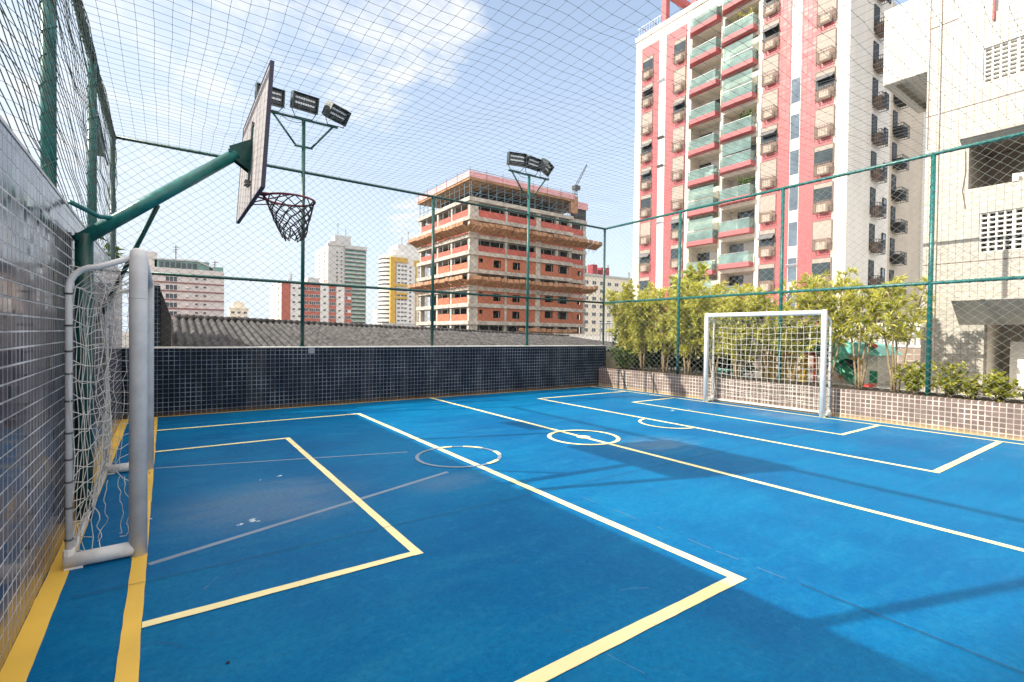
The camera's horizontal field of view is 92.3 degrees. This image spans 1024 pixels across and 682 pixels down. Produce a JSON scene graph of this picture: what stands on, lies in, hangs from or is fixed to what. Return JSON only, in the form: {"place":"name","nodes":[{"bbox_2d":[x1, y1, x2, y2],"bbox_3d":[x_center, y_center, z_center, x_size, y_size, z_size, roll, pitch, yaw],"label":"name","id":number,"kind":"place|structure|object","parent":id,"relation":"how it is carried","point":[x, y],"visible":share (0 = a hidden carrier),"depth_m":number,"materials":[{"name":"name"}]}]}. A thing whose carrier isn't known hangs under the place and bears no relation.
{"place":"outdoors","nodes":[
{"label":"outdoors","id":0,"kind":"place"},
{"bbox_2d":[99,238,125,330],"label":"street tree","id":1,"kind":"object","parent":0,"point":[117,253],"visible":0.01,"depth_m":22.37,"materials":[{"name":"green plant"}]},
{"bbox_2d":[122,331,128,346],"bbox_3d":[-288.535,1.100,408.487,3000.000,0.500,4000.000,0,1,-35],"label":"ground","id":2,"kind":"structure","parent":0,"point":[124,336],"depth_m":511.58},
{"bbox_2d":[408,169,601,333],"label":"unfinished building","id":3,"kind":"structure","parent":2,"relation":"on","point":[469,280],"depth_m":90.03,"materials":[{"name":"concrete"}]},
{"bbox_2d":[572,164,586,196],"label":"jib crane","id":4,"kind":"object","parent":3,"relation":"on","point":[575,187],"visible":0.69,"depth_m":98.82,"materials":[{"name":"metal"}]},
{"bbox_2d":[128,246,223,346],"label":"apartment block","id":5,"kind":"structure","parent":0,"point":[175,287],"depth_m":160.55,"materials":[{"name":"white paint"}]},
{"bbox_2d":[159,261,196,268],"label":"penthouse window","id":6,"kind":"structure","parent":5,"relation":"in","point":[160,262],"depth_m":159.18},
{"bbox_2d":[228,301,248,317],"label":"building","id":7,"kind":"structure","parent":0,"point":[233,309],"depth_m":299.32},
{"bbox_2d":[270,274,351,322],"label":"apartment block","id":8,"kind":"structure","parent":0,"point":[294,289],"depth_m":220.16,"materials":[{"name":"concrete"}]},
{"bbox_2d":[315,233,408,323],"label":"apartment tower","id":9,"kind":"structure","parent":0,"point":[344,273],"depth_m":382.19,"materials":[{"name":"concrete"}]},
{"bbox_2d":[372,309,377,323],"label":"distant block","id":10,"kind":"structure","parent":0,"point":[374,313],"depth_m":665.46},
{"bbox_2d":[374,323,414,326],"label":"building","id":11,"kind":"structure","parent":0,"point":[402,324],"depth_m":316.02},
{"bbox_2d":[378,243,428,326],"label":"apartment tower","id":12,"kind":"structure","parent":0,"point":[398,258],"depth_m":363.67,"materials":[{"name":"concrete"}]},
{"bbox_2d":[378,258,389,322],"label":"building","id":13,"kind":"structure","parent":12,"relation":"in","point":[379,258],"depth_m":359.94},
{"bbox_2d":[0,0,908,331],"label":"sky","id":14,"kind":"structure","parent":0,"point":[611,6],"materials":[{"name":"blue"}]},
{"bbox_2d":[16,386,1023,681],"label":"court floor","id":15,"kind":"structure","parent":0,"point":[512,586],"depth_m":3.43,"materials":[{"name":"blue paint"}]},
{"bbox_2d":[0,115,121,670],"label":"tiled wall","id":16,"kind":"structure","parent":15,"relation":"on","point":[41,223],"depth_m":2.65,"materials":[{"name":"tile"}]},
{"bbox_2d":[0,0,117,267],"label":"net fence","id":17,"kind":"object","parent":16,"relation":"on","point":[47,149],"visible":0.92,"depth_m":3.93,"materials":[{"name":"fabric"}]},
{"bbox_2d":[97,119,107,165],"bbox_3d":[-5.523,-2.647,6.580,0.100,0.280,1.980,0,1,-35],"label":"netting","id":18,"kind":"object","parent":17,"relation":"attached to","point":[100,148],"visible":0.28,"depth_m":6.46,"materials":[{"name":"fabric"}]},
{"bbox_2d":[85,0,1023,227],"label":"overhead net","id":19,"kind":"object","parent":17,"relation":"attached to","point":[574,99],"visible":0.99,"depth_m":6.60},
{"bbox_2d":[62,248,153,570],"bbox_3d":[-3.307,0.382,4.170,0.441,2.030,2.553,0,1,-35],"label":"soccer goal","id":20,"kind":"object","parent":15,"relation":"on","point":[139,465],"visible":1,"depth_m":3.22,"materials":[{"name":"white paint"}]},
{"bbox_2d":[67,60,315,520],"bbox_3d":[-2.851,-0.472,4.633,1.866,3.736,1.854,0,1,-35],"label":"basketball hoop","id":21,"kind":"object","parent":15,"relation":"on","point":[248,155],"visible":0.99,"depth_m":4.13,"materials":[{"name":"green metal"}]},
{"bbox_2d":[0,386,589,681],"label":"yellow margin lines","id":22,"kind":"object","parent":15,"relation":"on","point":[18,664],"visible":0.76,"depth_m":2.55,"materials":[{"name":"paint"}]},
{"bbox_2d":[147,446,501,564],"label":"worn key lines","id":23,"kind":"object","parent":15,"relation":"on","point":[263,528],"visible":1,"depth_m":4.34,"materials":[{"name":"grey paint"}]},
{"bbox_2d":[121,345,605,419],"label":"tiled wall","id":24,"kind":"structure","parent":15,"relation":"on","point":[194,380],"depth_m":10.23,"materials":[{"name":"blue tile"}]},
{"bbox_2d":[255,82,351,345],"bbox_3d":[-4.117,-2.383,9.771,1.798,4.994,0.537,0,1,-35],"label":"floodlight pole","id":25,"kind":"object","parent":24,"relation":"on","point":[311,101],"visible":0.8,"depth_m":9.77,"materials":[{"name":"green metal"}]},
{"bbox_2d":[110,135,605,346],"bbox_3d":[-1.923,-1.040,11.409,11.490,4.696,0.079,0,1,-35],"label":"net fence","id":26,"kind":"object","parent":24,"relation":"on","point":[432,291],"visible":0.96,"depth_m":10.57,"materials":[{"name":"green metal"}]},
{"bbox_2d":[506,151,553,345],"bbox_3d":[0.501,-2.377,13.030,1.541,5.004,0.562,0,1,-35],"label":"floodlight pole","id":27,"kind":"object","parent":24,"relation":"on","point":[537,168],"visible":0.93,"depth_m":13.01,"materials":[{"name":"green metal"}]},
{"bbox_2d":[72,393,1023,672],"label":"floor joints","id":28,"kind":"object","parent":15,"relation":"on","point":[560,487],"visible":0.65,"depth_m":3.19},
{"bbox_2d":[142,386,1023,681],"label":"pale court lines","id":29,"kind":"object","parent":15,"relation":"on","point":[596,648],"visible":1,"depth_m":3.56,"materials":[{"name":"yellow paint"}]},
{"bbox_2d":[703,309,831,417],"bbox_3d":[5.253,0.401,10.326,0.362,2.030,2.553,0,1,-35],"label":"soccer goal","id":30,"kind":"object","parent":15,"relation":"on","point":[824,318],"visible":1,"depth_m":10.11,"materials":[{"name":"white paint"}]},
{"bbox_2d":[598,368,1023,440],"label":"planter wall","id":31,"kind":"structure","parent":15,"relation":"on","point":[991,419],"depth_m":9.02,"materials":[{"name":"brown tile"}]},
{"bbox_2d":[579,264,632,333],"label":"apartment block","id":32,"kind":"structure","parent":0,"point":[593,268],"depth_m":195.68,"materials":[{"name":"concrete"}]},
{"bbox_2d":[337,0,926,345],"bbox_3d":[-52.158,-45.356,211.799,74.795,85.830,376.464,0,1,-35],"label":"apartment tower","id":33,"kind":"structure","parent":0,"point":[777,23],"depth_m":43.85,"materials":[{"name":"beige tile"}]},
{"bbox_2d":[637,276,649,296],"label":"window","id":34,"kind":"structure","parent":33,"relation":"in","point":[646,281],"depth_m":53.85,"materials":[{"name":"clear glass"}]},
{"bbox_2d":[638,249,649,271],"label":"window","id":35,"kind":"structure","parent":33,"relation":"in","point":[641,257],"depth_m":53.64,"materials":[{"name":"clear glass"}]},
{"bbox_2d":[638,221,650,244],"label":"window","id":36,"kind":"structure","parent":33,"relation":"in","point":[646,225],"depth_m":53.64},
{"bbox_2d":[639,193,650,217],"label":"window","id":37,"kind":"structure","parent":33,"relation":"in","point":[644,205],"depth_m":53.57,"materials":[{"name":"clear glass"}]},
{"bbox_2d":[639,138,651,162],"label":"window","id":38,"kind":"structure","parent":33,"relation":"in","point":[649,146],"depth_m":53.44,"materials":[{"name":"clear glass"}]},
{"bbox_2d":[639,165,651,190],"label":"window","id":39,"kind":"structure","parent":33,"relation":"in","point":[647,179],"depth_m":53.50,"materials":[{"name":"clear glass"}]},
{"bbox_2d":[640,82,652,108],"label":"window","id":40,"kind":"structure","parent":33,"relation":"in","point":[649,95],"depth_m":53.36,"materials":[{"name":"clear glass"}]},
{"bbox_2d":[640,110,652,135],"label":"window","id":41,"kind":"structure","parent":33,"relation":"in","point":[649,117],"depth_m":53.40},
{"bbox_2d":[641,54,653,81],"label":"window","id":42,"kind":"structure","parent":33,"relation":"in","point":[648,73],"depth_m":53.31,"materials":[{"name":"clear glass"}]},
{"bbox_2d":[669,214,682,239],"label":"window","id":43,"kind":"structure","parent":33,"relation":"in","point":[672,233],"depth_m":50.39,"materials":[{"name":"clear glass"}]},
{"bbox_2d":[669,243,682,268],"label":"window","id":44,"kind":"structure","parent":33,"relation":"in","point":[673,255],"depth_m":50.48,"materials":[{"name":"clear glass"}]},
{"bbox_2d":[670,155,683,181],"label":"window","id":45,"kind":"structure","parent":33,"relation":"in","point":[676,172],"depth_m":50.22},
{"bbox_2d":[670,184,683,210],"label":"window","id":46,"kind":"structure","parent":33,"relation":"in","point":[675,195],"depth_m":50.21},
{"bbox_2d":[671,95,684,123],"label":"window","id":47,"kind":"structure","parent":33,"relation":"in","point":[676,113],"depth_m":50.14,"materials":[{"name":"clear glass"}]},
{"bbox_2d":[671,125,684,152],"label":"window","id":48,"kind":"structure","parent":33,"relation":"in","point":[679,132],"depth_m":50.12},
{"bbox_2d":[672,66,685,94],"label":"window","id":49,"kind":"structure","parent":33,"relation":"in","point":[677,77],"depth_m":50.04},
{"bbox_2d":[672,35,686,64],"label":"window","id":50,"kind":"structure","parent":33,"relation":"in","point":[681,46],"depth_m":50.05,"materials":[{"name":"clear glass"}]},
{"bbox_2d":[698,252,709,261],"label":"balcony door","id":51,"kind":"structure","parent":33,"relation":"in","point":[704,256],"depth_m":49.70,"materials":[{"name":"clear glass"}]},
{"bbox_2d":[729,274,749,285],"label":"balcony door","id":52,"kind":"structure","parent":33,"relation":"in","point":[740,279],"depth_m":46.87,"materials":[{"name":"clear glass"}]},
{"bbox_2d":[730,242,748,252],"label":"balcony door","id":53,"kind":"structure","parent":33,"relation":"in","point":[736,248],"depth_m":46.80,"materials":[{"name":"grey glass"}]},
{"bbox_2d":[738,209,754,231],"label":"balcony door","id":54,"kind":"structure","parent":33,"relation":"in","point":[751,213],"depth_m":45.93,"materials":[{"name":"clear glass"}]},
{"bbox_2d":[757,263,774,290],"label":"window","id":55,"kind":"structure","parent":33,"relation":"in","point":[762,280],"depth_m":42.79,"materials":[{"name":"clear glass"}]},
{"bbox_2d":[757,228,775,257],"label":"window","id":56,"kind":"structure","parent":33,"relation":"in","point":[769,240],"depth_m":42.75,"materials":[{"name":"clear glass"}]},
{"bbox_2d":[758,193,775,223],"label":"window","id":57,"kind":"structure","parent":33,"relation":"in","point":[767,201],"depth_m":42.74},
{"bbox_2d":[759,158,776,189],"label":"window","id":58,"kind":"structure","parent":33,"relation":"in","point":[773,166],"depth_m":42.68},
{"bbox_2d":[759,123,777,155],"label":"window","id":59,"kind":"structure","parent":33,"relation":"in","point":[773,137],"depth_m":42.60,"materials":[{"name":"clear glass"}]},
{"bbox_2d":[760,88,778,121],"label":"window","id":60,"kind":"structure","parent":33,"relation":"in","point":[767,115],"depth_m":42.61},
{"bbox_2d":[761,53,778,87],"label":"window","id":61,"kind":"structure","parent":33,"relation":"in","point":[767,65],"depth_m":42.55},
{"bbox_2d":[761,17,779,52],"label":"window","id":62,"kind":"structure","parent":33,"relation":"in","point":[773,41],"depth_m":42.49,"materials":[{"name":"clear glass"}]},
{"bbox_2d":[762,0,779,18],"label":"window","id":63,"kind":"structure","parent":33,"relation":"in","point":[770,3],"depth_m":42.45,"materials":[{"name":"beige glass"}]},
{"bbox_2d":[811,257,830,286],"bbox_3d":[24.523,-5.455,39.232,0.550,2.415,1.450,0,1,-35],"label":"window","id":64,"kind":"structure","parent":33,"relation":"in","point":[814,262],"depth_m":39.30,"materials":[{"name":"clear glass"}]},
{"bbox_2d":[811,219,831,250],"bbox_3d":[24.561,-8.444,39.189,0.550,2.415,1.450,0,1,-35],"label":"window","id":65,"kind":"structure","parent":33,"relation":"in","point":[828,238],"depth_m":39.17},
{"bbox_2d":[812,180,832,214],"bbox_3d":[24.599,-11.434,39.145,0.550,2.415,1.450,0,1,-35],"label":"window","id":66,"kind":"structure","parent":33,"relation":"in","point":[828,186],"depth_m":39.11,"materials":[{"name":"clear glass"}]},
{"bbox_2d":[813,142,833,176],"bbox_3d":[24.637,-14.423,39.101,0.550,2.415,1.450,0,1,-35],"label":"window","id":67,"kind":"structure","parent":33,"relation":"in","point":[816,173],"depth_m":39.07,"materials":[{"name":"glass"}]},
{"bbox_2d":[814,104,834,139],"bbox_3d":[24.675,-17.413,39.058,0.550,2.415,1.450,0,1,-35],"label":"window","id":68,"kind":"structure","parent":33,"relation":"in","point":[831,109],"depth_m":39.07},
{"bbox_2d":[814,65,835,102],"bbox_3d":[24.714,-20.402,39.014,0.550,2.415,1.450,0,1,-35],"label":"window","id":69,"kind":"structure","parent":33,"relation":"in","point":[821,74],"depth_m":39.01,"materials":[{"name":"beige glass"}]},
{"bbox_2d":[815,27,836,64],"bbox_3d":[24.752,-23.392,38.970,0.550,2.415,1.450,0,1,-35],"label":"window","id":70,"kind":"structure","parent":33,"relation":"in","point":[827,43],"depth_m":38.96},
{"bbox_2d":[816,0,836,27],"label":"window","id":71,"kind":"structure","parent":33,"relation":"in","point":[831,5],"depth_m":38.96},
{"bbox_2d":[868,260,884,289],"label":"window","id":72,"kind":"structure","parent":33,"relation":"in","point":[874,281],"depth_m":40.69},
{"bbox_2d":[869,223,885,254],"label":"window","id":73,"kind":"structure","parent":33,"relation":"in","point":[878,245],"depth_m":40.64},
{"bbox_2d":[869,187,886,219],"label":"window","id":74,"kind":"structure","parent":33,"relation":"in","point":[875,213],"depth_m":40.62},
{"bbox_2d":[873,40,883,76],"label":"window","id":75,"kind":"structure","parent":33,"relation":"in","point":[875,46],"depth_m":40.41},
{"bbox_2d":[870,150,886,183],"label":"window","id":76,"kind":"structure","parent":33,"relation":"in","point":[875,176],"depth_m":40.58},
{"bbox_2d":[874,4,884,40],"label":"window","id":77,"kind":"structure","parent":33,"relation":"in","point":[879,25],"depth_m":40.35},
{"bbox_2d":[871,114,887,147],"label":"window","id":78,"kind":"structure","parent":33,"relation":"in","point":[875,141],"depth_m":40.54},
{"bbox_2d":[872,77,888,112],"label":"window","id":79,"kind":"structure","parent":33,"relation":"in","point":[875,87],"depth_m":40.49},
{"bbox_2d":[889,238,906,265],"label":"window","id":80,"kind":"structure","parent":33,"relation":"in","point":[892,243],"depth_m":46.32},
{"bbox_2d":[890,206,907,234],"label":"window","id":81,"kind":"structure","parent":33,"relation":"in","point":[897,225],"depth_m":46.31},
{"bbox_2d":[891,174,908,203],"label":"window","id":82,"kind":"structure","parent":33,"relation":"in","point":[898,195],"depth_m":46.26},
{"bbox_2d":[893,94,907,109],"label":"window","id":83,"kind":"structure","parent":33,"relation":"in","point":[897,101],"depth_m":46.21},
{"bbox_2d":[892,142,908,171],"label":"window","id":84,"kind":"structure","parent":33,"relation":"in","point":[902,166],"depth_m":46.28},
{"bbox_2d":[893,110,909,140],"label":"window","id":85,"kind":"structure","parent":33,"relation":"in","point":[897,134],"depth_m":46.22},
{"bbox_2d":[766,323,876,387],"bbox_3d":[7.126,0.229,11.412,1.150,1.510,2.390,0,1,-35],"label":"plastic slide","id":86,"kind":"object","parent":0,"point":[845,372],"visible":0.32,"depth_m":11.39,"materials":[{"name":"plastic"}]},
{"bbox_2d":[644,357,1022,399],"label":"playground floor","id":87,"kind":"structure","parent":0,"point":[757,374],"depth_m":13.08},
{"bbox_2d":[171,314,650,367],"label":"tiled roof shed","id":88,"kind":"structure","parent":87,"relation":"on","point":[445,334],"depth_m":13.10,"materials":[{"name":"tile"}]},
{"bbox_2d":[154,285,170,346],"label":"tiled wall","id":89,"kind":"structure","parent":88,"relation":"attached to","point":[162,326],"depth_m":8.80,"materials":[{"name":"black tile"}]},
{"bbox_2d":[566,334,617,342],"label":"boundary wall","id":90,"kind":"structure","parent":87,"relation":"on","point":[594,336],"depth_m":22.18,"materials":[{"name":"white paint"}]},
{"bbox_2d":[598,322,645,342],"bbox_3d":[4.149,0.068,18.392,0.050,1.552,2.550,0,1,-35],"label":"railing","id":91,"kind":"object","parent":87,"relation":"on","point":[600,323],"visible":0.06,"depth_m":19.08,"materials":[{"name":"grey metal"}]},
{"bbox_2d":[609,327,758,375],"bbox_3d":[4.956,0.268,14.921,1.082,1.526,4.938,0,1,-35],"label":"hedge","id":92,"kind":"object","parent":87,"relation":"on","point":[655,358],"visible":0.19,"depth_m":14.26,"materials":[{"name":"green plant"}]},
{"bbox_2d":[667,260,710,303],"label":"broadleaf tree","id":93,"kind":"object","parent":87,"relation":"on","point":[693,274],"visible":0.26,"depth_m":15.13,"materials":[{"name":"green plant"}]},
{"bbox_2d":[717,368,745,375],"bbox_3d":[5.803,0.841,13.057,0.550,0.205,0.800,0,1,-35],"label":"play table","id":94,"kind":"object","parent":87,"relation":"on","point":[724,369],"visible":0.39,"depth_m":12.98,"materials":[{"name":"teal plastic"}]},
{"bbox_2d":[614,368,1023,403],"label":"planting soil","id":95,"kind":"structure","parent":87,"relation":"on","point":[1015,401],"depth_m":9.94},
{"bbox_2d":[604,345,634,368],"bbox_3d":[3.339,0.502,14.559,0.984,0.729,0.915,0,1,-35],"label":"shrub","id":96,"kind":"object","parent":95,"relation":"on","point":[621,359],"visible":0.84,"depth_m":14.43,"materials":[{"name":"green plant"}]},
{"bbox_2d":[601,279,647,367],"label":"leafy tree","id":97,"kind":"object","parent":95,"relation":"on","point":[617,320],"visible":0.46,"depth_m":14.68,"materials":[{"name":"green plant"}]},
{"bbox_2d":[619,281,658,369],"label":"leafy tree","id":98,"kind":"object","parent":95,"relation":"on","point":[641,310],"visible":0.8,"depth_m":14.13,"materials":[{"name":"green plant"}]},
{"bbox_2d":[627,337,651,368],"bbox_3d":[3.860,0.327,14.679,0.795,1.088,0.783,0,1,-35],"label":"shrub","id":99,"kind":"object","parent":95,"relation":"on","point":[638,361],"visible":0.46,"depth_m":14.61,"materials":[{"name":"green plant"}]},
{"bbox_2d":[645,276,688,371],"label":"leafy tree","id":100,"kind":"object","parent":95,"relation":"on","point":[660,316],"visible":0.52,"depth_m":13.56,"materials":[{"name":"green plant"}]},
{"bbox_2d":[658,288,708,373],"bbox_3d":[4.588,-0.325,12.984,1.221,2.473,1.495,1,1,-4],"label":"leafy tree","id":101,"kind":"object","parent":95,"relation":"on","point":[684,337],"visible":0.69,"depth_m":12.88,"materials":[{"name":"green plant"}]},
{"bbox_2d":[684,279,745,375],"bbox_3d":[5.229,-0.354,12.471,1.600,2.567,1.442,1,1,39],"label":"leafy tree","id":102,"kind":"object","parent":95,"relation":"on","point":[706,308],"visible":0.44,"depth_m":12.33,"materials":[{"name":"green plant"}]},
{"bbox_2d":[710,283,775,377],"bbox_3d":[5.449,-0.267,11.815,1.222,2.418,1.213,0,1,-16],"label":"leafy tree","id":103,"kind":"object","parent":95,"relation":"on","point":[728,304],"visible":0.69,"depth_m":11.70,"materials":[{"name":"green plant"}]},
{"bbox_2d":[744,279,802,379],"bbox_3d":[5.962,-0.267,11.509,1.320,2.433,1.174,0,1,-19],"label":"leafy tree","id":104,"kind":"object","parent":95,"relation":"on","point":[764,332],"visible":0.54,"depth_m":11.37,"materials":[{"name":"green plant"}]},
{"bbox_2d":[765,292,819,382],"bbox_3d":[6.317,-0.132,10.863,1.208,2.190,1.173,0,1,-35],"label":"leafy tree","id":105,"kind":"object","parent":95,"relation":"on","point":[797,319],"visible":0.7,"depth_m":10.72,"materials":[{"name":"green plant"}]},
{"bbox_2d":[602,132,1023,401],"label":"net fence","id":106,"kind":"object","parent":95,"relation":"on","point":[930,283],"visible":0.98,"depth_m":9.48,"materials":[{"name":"green metal"}]},
{"bbox_2d":[797,265,868,385],"bbox_3d":[6.682,-0.325,10.292,1.253,2.605,1.118,1,1,8],"label":"leafy tree","id":107,"kind":"object","parent":95,"relation":"on","point":[830,306],"visible":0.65,"depth_m":10.19,"materials":[{"name":"green plant"}]},
{"bbox_2d":[833,277,897,388],"bbox_3d":[6.948,-0.141,9.742,1.024,2.264,1.260,1,1,23],"label":"leafy tree","id":108,"kind":"object","parent":95,"relation":"on","point":[861,320],"visible":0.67,"depth_m":9.71,"materials":[{"name":"green plant"}]},
{"bbox_2d":[863,273,937,391],"bbox_3d":[7.292,-0.115,9.268,1.089,2.234,1.211,1,1,25],"label":"leafy tree","id":109,"kind":"object","parent":95,"relation":"on","point":[894,325],"visible":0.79,"depth_m":9.07,"materials":[{"name":"green plant"}]},
{"bbox_2d":[890,360,934,393],"bbox_3d":[7.309,0.668,9.004,0.741,0.660,0.644,0,1,-35],"label":"shrub","id":110,"kind":"object","parent":95,"relation":"on","point":[913,379],"visible":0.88,"depth_m":8.93,"materials":[{"name":"green plant"}]},
{"bbox_2d":[930,361,969,396],"bbox_3d":[7.612,0.672,8.575,0.672,0.672,0.622,1,1,-15],"label":"shrub","id":111,"kind":"object","parent":95,"relation":"on","point":[948,389],"visible":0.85,"depth_m":8.51,"materials":[{"name":"green plant"}]},
{"bbox_2d":[959,366,989,399],"bbox_3d":[7.760,0.718,8.274,0.455,0.592,0.569,1,1,26],"label":"shrub","id":112,"kind":"object","parent":95,"relation":"on","point":[969,386],"visible":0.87,"depth_m":8.21,"materials":[{"name":"green plant"}]},
{"bbox_2d":[979,368,1021,401],"bbox_3d":[7.938,0.730,7.960,0.553,0.580,0.534,0,1,-35],"label":"shrub","id":113,"kind":"object","parent":95,"relation":"on","point":[1001,382],"visible":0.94,"depth_m":7.92,"materials":[{"name":"green plant"}]},
{"bbox_2d":[731,323,920,380],"bbox_3d":[8.367,0.227,14.327,0.260,1.460,5.860,0,1,-35],"label":"balustrade","id":114,"kind":"object","parent":87,"relation":"on","point":[910,353],"visible":0.04,"depth_m":12.29,"materials":[{"name":"white paint"}]},
{"bbox_2d":[819,341,902,384],"bbox_3d":[8.283,0.502,11.862,1.320,0.980,1.480,0,1,-35],"label":"plastic playhouse","id":115,"kind":"object","parent":87,"relation":"on","point":[873,354],"visible":0.45,"depth_m":11.30,"materials":[{"name":"plastic"}]},
{"bbox_2d":[883,0,1023,398],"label":"cream building","id":116,"kind":"structure","parent":0,"point":[977,80],"depth_m":9.46,"materials":[{"name":"tile"}]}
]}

